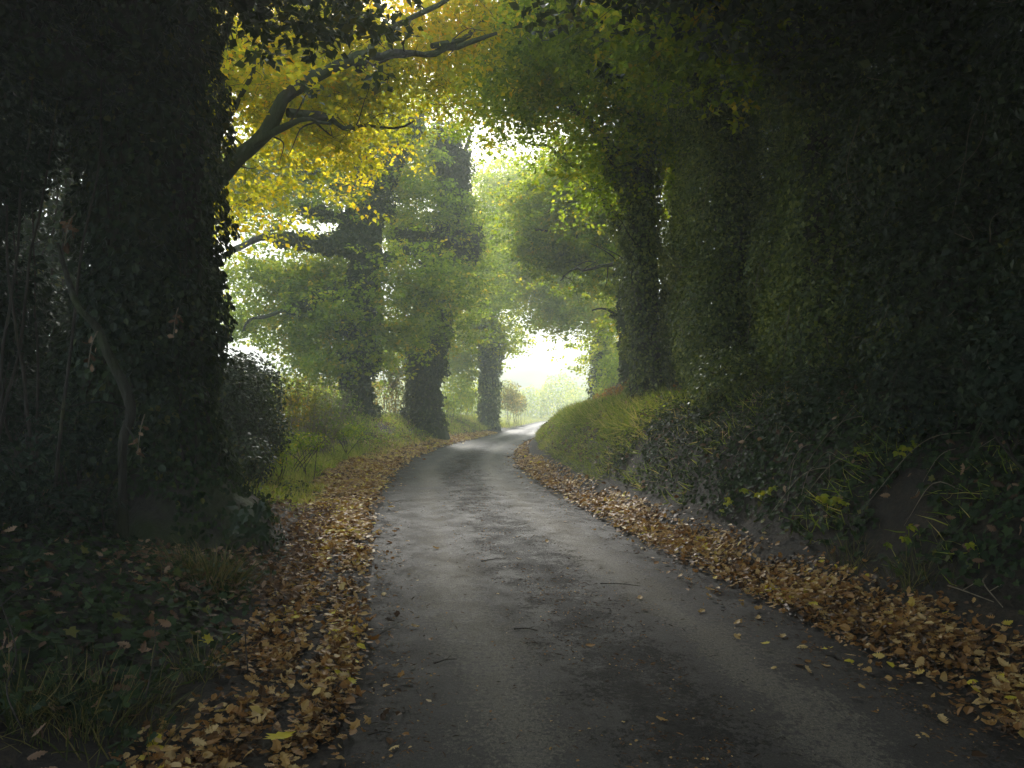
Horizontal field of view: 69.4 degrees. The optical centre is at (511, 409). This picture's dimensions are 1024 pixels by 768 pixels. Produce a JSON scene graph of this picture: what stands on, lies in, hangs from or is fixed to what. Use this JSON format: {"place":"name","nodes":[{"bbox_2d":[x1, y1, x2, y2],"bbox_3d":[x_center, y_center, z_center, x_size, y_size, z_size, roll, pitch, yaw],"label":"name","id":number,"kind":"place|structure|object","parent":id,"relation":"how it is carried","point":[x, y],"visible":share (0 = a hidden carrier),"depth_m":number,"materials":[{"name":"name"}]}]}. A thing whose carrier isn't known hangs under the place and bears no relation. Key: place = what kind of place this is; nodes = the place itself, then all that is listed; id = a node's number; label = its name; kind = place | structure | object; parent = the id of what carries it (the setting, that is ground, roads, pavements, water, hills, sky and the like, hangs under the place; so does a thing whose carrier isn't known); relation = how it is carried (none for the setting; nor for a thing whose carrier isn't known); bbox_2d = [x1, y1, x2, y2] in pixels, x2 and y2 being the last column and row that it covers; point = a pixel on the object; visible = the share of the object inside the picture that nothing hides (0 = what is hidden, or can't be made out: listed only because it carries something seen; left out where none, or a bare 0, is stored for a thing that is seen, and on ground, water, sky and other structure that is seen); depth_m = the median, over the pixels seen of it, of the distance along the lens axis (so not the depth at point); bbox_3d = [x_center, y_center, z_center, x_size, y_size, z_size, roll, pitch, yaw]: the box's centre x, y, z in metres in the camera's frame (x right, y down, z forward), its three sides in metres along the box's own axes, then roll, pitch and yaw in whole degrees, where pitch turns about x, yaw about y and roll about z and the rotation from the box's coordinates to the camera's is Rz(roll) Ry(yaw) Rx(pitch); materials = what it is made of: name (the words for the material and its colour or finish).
{"place":"outdoors","nodes":[
{"label":"outdoors","id":0,"kind":"place"},
{"bbox_2d":[280,364,593,415],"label":"hill","id":1,"kind":"structure","parent":0,"point":[526,375],"depth_m":192.33,"materials":[{"name":"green plant"}]},
{"bbox_2d":[2,0,871,373],"label":"sky","id":2,"kind":"structure","parent":0,"point":[540,355],"materials":[{"name":"white"}]},
{"bbox_2d":[0,383,1023,767],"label":"ground","id":3,"kind":"structure","parent":0,"point":[894,509],"depth_m":5.70,"materials":[{"name":"brown soil"}]},
{"bbox_2d":[0,598,22,727],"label":"withered plant","id":4,"kind":"object","parent":3,"relation":"on","point":[10,644],"visible":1,"depth_m":2.87,"materials":[{"name":"brown plant"}]},
{"bbox_2d":[0,274,77,480],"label":"undergrowth thicket","id":5,"kind":"object","parent":3,"relation":"on","point":[14,403],"visible":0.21,"depth_m":8.29,"materials":[{"name":"green plant"}]},
{"bbox_2d":[0,6,92,446],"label":"overgrown hedge","id":6,"kind":"object","parent":3,"relation":"on","point":[46,248],"visible":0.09,"depth_m":12.10,"materials":[{"name":"green plant"}]},
{"bbox_2d":[0,637,121,754],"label":"grass tuft","id":7,"kind":"object","parent":3,"relation":"on","point":[7,717],"visible":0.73,"depth_m":3.43,"materials":[{"name":"green plant"}]},
{"bbox_2d":[0,0,131,519],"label":"sapling","id":8,"kind":"object","parent":3,"relation":"on","point":[34,158],"visible":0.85,"depth_m":7.31,"materials":[{"name":"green plant"}]},
{"bbox_2d":[39,243,142,544],"bbox_3d":[-3.847,-0.128,6.812,1.195,3.002,0.827,0,0,0],"label":"mossy sapling","id":9,"kind":"object","parent":3,"relation":"on","point":[122,516],"visible":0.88,"depth_m":6.86,"materials":[{"name":"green plant"}]},
{"bbox_2d":[0,644,216,767],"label":"grass tuft","id":10,"kind":"object","parent":3,"relation":"on","point":[90,728],"visible":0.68,"depth_m":3.45,"materials":[{"name":"green plant"}]},
{"bbox_2d":[140,613,170,697],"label":"withered plant","id":11,"kind":"object","parent":3,"relation":"on","point":[153,633],"visible":1,"depth_m":3.29,"materials":[{"name":"brown plant"}]},
{"bbox_2d":[0,473,313,767],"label":"ground ivy","id":12,"kind":"object","parent":3,"relation":"on","point":[111,597],"visible":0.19,"depth_m":4.65,"materials":[{"name":"green plant"}]},
{"bbox_2d":[198,634,213,643],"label":"fallen leaf","id":13,"kind":"object","parent":12,"relation":"on","point":[206,638],"visible":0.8,"depth_m":4.76,"materials":[{"name":"plant"}]},
{"bbox_2d":[128,537,241,582],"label":"grass tuft","id":14,"kind":"object","parent":3,"relation":"on","point":[167,554],"visible":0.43,"depth_m":6.01,"materials":[{"name":"green plant"}]},
{"bbox_2d":[151,624,244,683],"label":"grass tuft","id":15,"kind":"object","parent":3,"relation":"on","point":[192,671],"visible":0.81,"depth_m":4.28,"materials":[{"name":"green plant"}]},
{"bbox_2d":[0,415,417,621],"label":"bramble stems","id":16,"kind":"object","parent":3,"relation":"on","point":[4,602],"visible":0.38,"depth_m":5.00,"materials":[{"name":"brown plant"}]},
{"bbox_2d":[0,0,423,564],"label":"ivy clad oak","id":17,"kind":"object","parent":3,"relation":"on","point":[146,256],"visible":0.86,"depth_m":7.74,"materials":[{"name":"green plant"}]},
{"bbox_2d":[60,213,78,253],"bbox_3d":[-3.416,-1.370,5.709,0.149,0.377,0.264,0,0,-44],"label":"dead leaf spray","id":18,"kind":"object","parent":17,"relation":"attached to","point":[66,226],"visible":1,"depth_m":5.64,"materials":[{"name":"brown plant"}]},
{"bbox_2d":[83,331,97,371],"bbox_3d":[-3.485,-0.485,6.101,0.104,0.363,0.293,0,0,-26],"label":"dead leaf spray","id":19,"kind":"object","parent":17,"relation":"attached to","point":[92,357],"visible":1,"depth_m":6.04,"materials":[{"name":"brown plant"}]},
{"bbox_2d":[128,414,148,456],"bbox_3d":[-3.036,0.211,6.103,0.147,0.352,0.301,0,0,0],"label":"dead leaf spray","id":20,"kind":"object","parent":17,"relation":"hanging from","point":[138,451],"visible":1,"depth_m":6.01,"materials":[{"name":"brown plant"}]},
{"bbox_2d":[167,307,183,337],"bbox_3d":[-3.176,-0.825,7.008,0.134,0.329,0.290,0,0,0],"label":"dead leaf spray","id":21,"kind":"object","parent":17,"relation":"hanging from","point":[179,317],"visible":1,"depth_m":6.98,"materials":[{"name":"brown plant"}]},
{"bbox_2d":[224,499,271,541],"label":"broad ivy","id":22,"kind":"object","parent":17,"relation":"attached to","point":[254,516],"visible":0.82,"depth_m":6.56,"materials":[{"name":"green plant"}]},
{"bbox_2d":[152,531,278,603],"bbox_3d":[-2.432,1.360,6.034,1.140,0.754,1.062,0,0,0],"label":"grass tuft","id":23,"kind":"object","parent":3,"relation":"on","point":[221,575],"visible":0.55,"depth_m":6.03,"materials":[{"name":"green plant"}]},
{"bbox_2d":[232,618,248,671],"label":"withered plant","id":24,"kind":"object","parent":3,"relation":"on","point":[238,621],"visible":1,"depth_m":3.58,"materials":[{"name":"brown plant"}]},
{"bbox_2d":[0,412,497,767],"bbox_3d":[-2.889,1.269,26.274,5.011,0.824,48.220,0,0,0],"label":"fallen leaves","id":25,"kind":"object","parent":3,"relation":"on","point":[351,518],"visible":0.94,"depth_m":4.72,"materials":[{"name":"brown plant"}]},
{"bbox_2d":[264,729,294,739],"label":"fallen leaf","id":26,"kind":"object","parent":25,"relation":"on","point":[281,735],"visible":1,"depth_m":3.46,"materials":[{"name":"yellow plant"}]},
{"bbox_2d":[347,677,356,683],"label":"fallen leaf","id":27,"kind":"object","parent":25,"relation":"on","point":[353,680],"visible":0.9,"depth_m":4.20,"materials":[{"name":"yellow plant"}]},
{"bbox_2d":[214,346,307,489],"bbox_3d":[-4.697,0.116,13.110,2.286,2.759,4.516,0,0,-33],"label":"ivy hedge","id":28,"kind":"object","parent":3,"relation":"on","point":[251,412],"visible":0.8,"depth_m":12.42,"materials":[{"name":"green plant"}]},
{"bbox_2d":[244,367,347,415],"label":"field hedge","id":29,"kind":"object","parent":3,"relation":"on","point":[317,388],"visible":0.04,"depth_m":33.46,"materials":[{"name":"green plant"}]},
{"bbox_2d":[264,370,335,464],"bbox_3d":[-5.483,0.145,18.646,1.759,2.645,4.898,0,0,0],"label":"field maple shrub","id":30,"kind":"object","parent":3,"relation":"on","point":[293,400],"visible":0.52,"depth_m":18.17,"materials":[{"name":"green plant"}]},
{"bbox_2d":[264,419,373,479],"bbox_3d":[-4.510,0.844,17.258,1.913,1.466,8.762,0,0,-4],"label":"bramble","id":31,"kind":"object","parent":3,"relation":"on","point":[299,443],"visible":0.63,"depth_m":15.46,"materials":[{"name":"green plant"}]},
{"bbox_2d":[293,381,371,457],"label":"bramble thicket","id":32,"kind":"object","parent":3,"relation":"on","point":[337,410],"visible":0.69,"depth_m":22.24,"materials":[{"name":"green plant"}]},
{"bbox_2d":[212,63,489,418],"bbox_3d":[-6.355,-7.896,34.149,15.200,17.237,16.748,0,0,43],"label":"forked ivy tree","id":33,"kind":"object","parent":3,"relation":"on","point":[355,327],"visible":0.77,"depth_m":31.32,"materials":[{"name":"green plant"}]},
{"bbox_2d":[299,352,406,414],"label":"hawthorn hedge","id":34,"kind":"object","parent":3,"relation":"on","point":[393,384],"visible":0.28,"depth_m":40.62,"materials":[{"name":"green plant"}]},
{"bbox_2d":[201,0,570,343],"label":"autumn oak","id":35,"kind":"object","parent":3,"relation":"on","point":[285,113],"visible":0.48,"depth_m":15.46,"materials":[{"name":"yellow plant"}]},
{"bbox_2d":[243,411,549,522],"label":"grass","id":36,"kind":"structure","parent":3,"relation":"on","point":[341,455],"depth_m":19.73,"materials":[{"name":"green plant"}]},
{"bbox_2d":[297,372,592,417],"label":"field hedge","id":37,"kind":"object","parent":3,"relation":"on","point":[530,405],"visible":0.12,"depth_m":115.48,"materials":[{"name":"green plant"}]},
{"bbox_2d":[378,79,521,439],"bbox_3d":[-3.856,-7.299,36.804,8.707,17.662,10.558,0,0,0],"label":"stout ivy tree","id":38,"kind":"object","parent":3,"relation":"on","point":[463,235],"visible":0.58,"depth_m":35.40,"materials":[{"name":"green plant"}]},
{"bbox_2d":[440,374,481,419],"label":"misty hedge","id":39,"kind":"object","parent":3,"relation":"on","point":[460,394],"visible":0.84,"depth_m":51.53,"materials":[{"name":"green plant"}]},
{"bbox_2d":[419,125,547,430],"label":"roadside ivy tree","id":40,"kind":"object","parent":3,"relation":"on","point":[487,361],"visible":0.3,"depth_m":53.94,"materials":[{"name":"green plant"}]},
{"bbox_2d":[247,387,724,499],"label":"weeds","id":41,"kind":"object","parent":3,"relation":"on","point":[317,468],"visible":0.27,"depth_m":20.96,"materials":[{"name":"green plant"}]},
{"bbox_2d":[499,380,528,426],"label":"golden shrub","id":42,"kind":"object","parent":3,"relation":"on","point":[509,396],"visible":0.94,"depth_m":65.95,"materials":[{"name":"yellow plant"}]},
{"bbox_2d":[472,160,622,399],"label":"arching tree","id":43,"kind":"object","parent":3,"relation":"on","point":[556,314],"visible":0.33,"depth_m":45.61,"materials":[{"name":"green plant"}]},
{"bbox_2d":[393,0,710,400],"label":"tree","id":44,"kind":"object","parent":3,"relation":"on","point":[629,143],"visible":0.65,"depth_m":17.71,"materials":[{"name":"green plant"}]},
{"bbox_2d":[482,137,630,388],"bbox_3d":[2.461,-5.289,28.725,7.324,11.022,8.602,0,0,0],"label":"leaning ivy tree","id":45,"kind":"object","parent":3,"relation":"on","point":[533,221],"visible":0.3,"depth_m":27.76,"materials":[{"name":"green plant"}]},
{"bbox_2d":[592,343,622,395],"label":"lit shrub","id":46,"kind":"object","parent":3,"relation":"on","point":[612,373],"visible":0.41,"depth_m":39.97,"materials":[{"name":"green plant"}]},
{"bbox_2d":[586,374,629,399],"bbox_3d":[3.488,-0.608,24.904,1.865,1.514,3.692,0,0,-13],"label":"bracken patch","id":47,"kind":"object","parent":3,"relation":"on","point":[617,387],"visible":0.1,"depth_m":24.06,"materials":[{"name":"brown plant"}]},
{"bbox_2d":[483,0,803,393],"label":"ivy hung tree","id":48,"kind":"object","parent":3,"relation":"on","point":[729,255],"visible":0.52,"depth_m":14.10,"materials":[{"name":"green plant"}]},
{"bbox_2d":[666,377,681,391],"bbox_3d":[3.940,-0.643,18.405,1.049,0.903,1.137,0,0,-37],"label":"bracken patch","id":49,"kind":"object","parent":3,"relation":"on","point":[675,386],"visible":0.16,"depth_m":18.38,"materials":[{"name":"brown plant"}]},
{"bbox_2d":[656,149,708,391],"bbox_3d":[4.846,-7.348,21.730,2.116,14.317,7.055,0,0,18],"label":"bank holly","id":50,"kind":"object","parent":3,"relation":"on","point":[667,239],"visible":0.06,"depth_m":18.93,"materials":[{"name":"green plant"}]},
{"bbox_2d":[723,497,733,506],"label":"yellow sapling","id":51,"kind":"object","parent":3,"relation":"on","point":[728,499],"visible":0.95,"depth_m":8.93,"materials":[{"name":"green plant"}]},
{"bbox_2d":[685,332,779,418],"bbox_3d":[3.883,-0.504,12.468,1.903,1.790,1.691,0,0,0],"label":"bank bush","id":52,"kind":"object","parent":3,"relation":"on","point":[730,386],"visible":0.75,"depth_m":12.20,"materials":[{"name":"green plant"}]},
{"bbox_2d":[560,0,921,393],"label":"ivy hung tree","id":53,"kind":"object","parent":3,"relation":"on","point":[824,272],"visible":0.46,"depth_m":10.88,"materials":[{"name":"green plant"}]},
{"bbox_2d":[739,485,777,500],"bbox_3d":[2.848,0.961,8.500,0.404,0.198,0.250,0,0,36],"label":"yellow sapling","id":54,"kind":"object","parent":3,"relation":"on","point":[758,494],"visible":0.96,"depth_m":8.44,"materials":[{"name":"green plant"}]},
{"bbox_2d":[502,0,1023,392],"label":"ivy hung tree","id":55,"kind":"object","parent":3,"relation":"on","point":[953,214],"visible":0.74,"depth_m":8.01,"materials":[{"name":"green plant"}]},
{"bbox_2d":[534,383,1023,585],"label":"grass","id":56,"kind":"structure","parent":3,"relation":"on","point":[561,414],"depth_m":15.01,"materials":[{"name":"green plant"}]},
{"bbox_2d":[541,376,1023,562],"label":"scattered leaves","id":57,"kind":"object","parent":3,"relation":"on","point":[996,483],"visible":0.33,"depth_m":8.96,"materials":[{"name":"brown plant"}]},
{"bbox_2d":[550,374,1019,524],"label":"bramble stems","id":58,"kind":"object","parent":3,"relation":"on","point":[811,444],"visible":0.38,"depth_m":8.10,"materials":[{"name":"green plant"}]},
{"bbox_2d":[567,371,1023,614],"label":"ground ivy","id":59,"kind":"object","parent":3,"relation":"on","point":[973,512],"visible":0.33,"depth_m":7.78,"materials":[{"name":"green plant"}]},
{"bbox_2d":[759,357,885,437],"bbox_3d":[4.092,0.055,9.578,1.735,1.462,1.529,0,0,0],"label":"bank bush","id":60,"kind":"object","parent":3,"relation":"on","point":[791,395],"visible":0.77,"depth_m":9.39,"materials":[{"name":"green plant"}]},
{"bbox_2d":[816,493,842,510],"bbox_3d":[3.165,0.926,7.223,0.438,0.217,0.266,0,0,-18],"label":"yellow sapling","id":61,"kind":"object","parent":3,"relation":"on","point":[824,498],"visible":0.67,"depth_m":7.16,"materials":[{"name":"green plant"}]},
{"bbox_2d":[838,501,849,511],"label":"yellow sapling","id":62,"kind":"object","parent":3,"relation":"on","point":[844,503],"visible":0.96,"depth_m":6.94,"materials":[{"name":"green plant"}]},
{"bbox_2d":[818,519,887,576],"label":"grass tuft","id":63,"kind":"object","parent":3,"relation":"on","point":[855,563],"visible":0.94,"depth_m":6.46,"materials":[{"name":"green plant"}]},
{"bbox_2d":[854,447,864,456],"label":"yellow sapling","id":64,"kind":"object","parent":3,"relation":"on","point":[858,452],"visible":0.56,"depth_m":7.50,"materials":[{"name":"green plant"}]},
{"bbox_2d":[751,22,1023,375],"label":"overgrown hedge","id":65,"kind":"object","parent":3,"relation":"on","point":[789,192],"visible":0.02,"depth_m":16.97,"materials":[{"name":"green plant"}]},
{"bbox_2d":[883,542,892,549],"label":"yellow sapling","id":66,"kind":"object","parent":3,"relation":"on","point":[886,544],"visible":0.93,"depth_m":6.21,"materials":[{"name":"green plant"}]},
{"bbox_2d":[893,440,920,457],"bbox_3d":[3.661,0.382,6.876,0.314,0.200,0.154,0,0,-22],"label":"yellow sapling","id":67,"kind":"object","parent":3,"relation":"on","point":[903,448],"visible":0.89,"depth_m":6.86,"materials":[{"name":"green plant"}]},
{"bbox_2d":[899,524,919,544],"bbox_3d":[3.294,1.021,6.074,0.294,0.169,0.163,0,0,-18],"label":"yellow sapling","id":68,"kind":"object","parent":3,"relation":"on","point":[912,528],"visible":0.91,"depth_m":6.03,"materials":[{"name":"green plant"}]},
{"bbox_2d":[861,517,971,594],"bbox_3d":[3.143,1.182,5.751,0.791,0.752,0.802,0,0,-38],"label":"grass tuft","id":69,"kind":"object","parent":3,"relation":"on","point":[908,575],"visible":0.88,"depth_m":5.74,"materials":[{"name":"green plant"}]},
{"bbox_2d":[947,584,993,601],"bbox_3d":[3.174,1.248,5.169,0.072,0.094,0.419,0,0,-9],"label":"bare root","id":70,"kind":"object","parent":3,"relation":"on","point":[968,592],"visible":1,"depth_m":5.13,"materials":[{"name":"plant"}]},
{"bbox_2d":[965,541,975,550],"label":"yellow sapling","id":71,"kind":"object","parent":3,"relation":"on","point":[970,544],"visible":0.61,"depth_m":5.44,"materials":[{"name":"green plant"}]},
{"bbox_2d":[982,575,1002,607],"bbox_3d":[3.286,1.230,5.030,0.074,0.137,0.383,0,0,10],"label":"bare root","id":72,"kind":"object","parent":3,"relation":"on","point":[991,589],"visible":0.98,"depth_m":5.04,"materials":[{"name":"plant"}]},
{"bbox_2d":[341,421,1023,767],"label":"road","id":73,"kind":"structure","parent":0,"point":[804,720],"depth_m":4.64,"materials":[{"name":"grey asphalt"}]},
{"bbox_2d":[433,655,452,663],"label":"twig","id":74,"kind":"object","parent":73,"relation":"on","point":[442,660],"visible":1,"depth_m":4.66,"materials":[{"name":"brown wood"}]},
{"bbox_2d":[600,582,637,585],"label":"twig","id":75,"kind":"object","parent":73,"relation":"on","point":[618,583],"visible":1,"depth_m":6.69,"materials":[{"name":"wood"}]},
{"bbox_2d":[343,450,1023,767],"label":"leaf crumbs","id":76,"kind":"object","parent":73,"relation":"on","point":[654,727],"visible":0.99,"depth_m":4.56,"materials":[{"name":"brown plant"}]},
{"bbox_2d":[504,438,1023,757],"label":"fallen leaves","id":77,"kind":"object","parent":73,"relation":"on","point":[918,641],"depth_m":5.62,"materials":[{"name":"brown plant"}]},
{"bbox_2d":[937,714,948,723],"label":"fallen leaf","id":78,"kind":"object","parent":73,"relation":"on","point":[942,717],"visible":1,"depth_m":3.77,"materials":[{"name":"brown plant"}]}
]}

